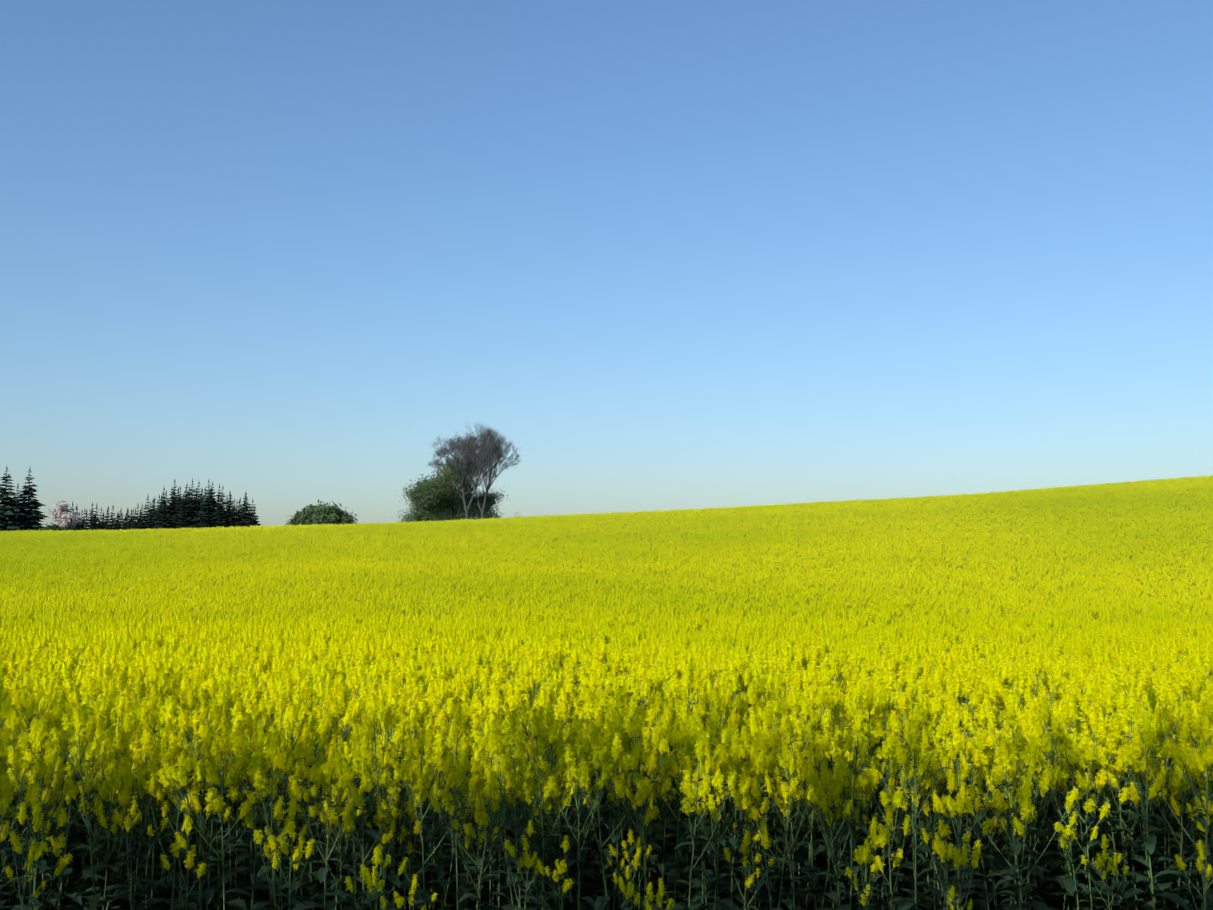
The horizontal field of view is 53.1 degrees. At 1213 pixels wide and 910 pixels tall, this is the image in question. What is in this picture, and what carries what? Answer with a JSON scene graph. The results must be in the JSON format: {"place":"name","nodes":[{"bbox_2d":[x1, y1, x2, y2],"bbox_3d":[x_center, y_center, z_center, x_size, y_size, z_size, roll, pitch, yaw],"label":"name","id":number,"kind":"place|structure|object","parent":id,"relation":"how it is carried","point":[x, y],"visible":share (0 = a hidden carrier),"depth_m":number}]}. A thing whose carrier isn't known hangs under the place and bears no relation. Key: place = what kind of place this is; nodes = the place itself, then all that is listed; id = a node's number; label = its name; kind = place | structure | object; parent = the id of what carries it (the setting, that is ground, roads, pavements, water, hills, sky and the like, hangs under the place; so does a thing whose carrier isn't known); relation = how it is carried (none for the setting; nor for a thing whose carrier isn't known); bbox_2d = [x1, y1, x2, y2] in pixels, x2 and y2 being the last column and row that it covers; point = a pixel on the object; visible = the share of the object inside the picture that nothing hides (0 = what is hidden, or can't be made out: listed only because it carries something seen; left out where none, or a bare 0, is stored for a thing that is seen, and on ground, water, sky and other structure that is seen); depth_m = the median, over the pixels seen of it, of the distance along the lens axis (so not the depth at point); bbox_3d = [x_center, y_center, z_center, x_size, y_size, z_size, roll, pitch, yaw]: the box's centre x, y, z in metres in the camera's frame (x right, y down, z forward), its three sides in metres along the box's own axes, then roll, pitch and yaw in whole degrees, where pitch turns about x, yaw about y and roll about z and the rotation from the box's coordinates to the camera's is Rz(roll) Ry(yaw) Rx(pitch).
{"place":"outdoors","nodes":[
{"label":"outdoors","id":0,"kind":"place"},
{"bbox_2d":[0,521,1212,909],"bbox_3d":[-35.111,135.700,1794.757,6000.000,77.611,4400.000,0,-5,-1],"label":"field ground","id":1,"kind":"structure","parent":0,"point":[822,883],"depth_m":9.22},
{"bbox_2d":[0,467,47,531],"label":"conifer trees","id":2,"kind":"object","parent":1,"relation":"on","point":[21,517],"visible":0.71,"depth_m":179.61},
{"bbox_2d":[40,523,63,530],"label":"bush","id":3,"kind":"object","parent":1,"relation":"on","point":[50,527],"visible":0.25,"depth_m":180.46},
{"bbox_2d":[49,501,82,529],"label":"blossom tree","id":4,"kind":"object","parent":1,"relation":"on","point":[64,518],"visible":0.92,"depth_m":182.01},
{"bbox_2d":[65,478,261,530],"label":"spruce plantation","id":5,"kind":"object","parent":1,"relation":"on","point":[199,512],"visible":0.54,"depth_m":203.35},
{"bbox_2d":[285,499,357,525],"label":"bush","id":6,"kind":"object","parent":1,"relation":"on","point":[311,514],"visible":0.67,"depth_m":168.22},
{"bbox_2d":[391,474,472,522],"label":"bush","id":7,"kind":"object","parent":1,"relation":"on","point":[431,511],"visible":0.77,"depth_m":188.34},
{"bbox_2d":[409,454,498,519],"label":"bush","id":8,"kind":"object","parent":1,"relation":"on","point":[449,475],"visible":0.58,"depth_m":190.01},
{"bbox_2d":[426,421,508,518],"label":"bare ash","id":9,"kind":"object","parent":1,"relation":"on","point":[450,444],"visible":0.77,"depth_m":187.15},
{"bbox_2d":[449,485,509,519],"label":"bush","id":10,"kind":"object","parent":1,"relation":"on","point":[489,500],"visible":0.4,"depth_m":200.97},
{"bbox_2d":[447,427,520,519],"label":"bare ash","id":11,"kind":"object","parent":1,"relation":"on","point":[476,456],"visible":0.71,"depth_m":188.06},
{"bbox_2d":[0,0,1212,527],"label":"sky","id":12,"kind":"structure","parent":0,"point":[679,254]}
]}

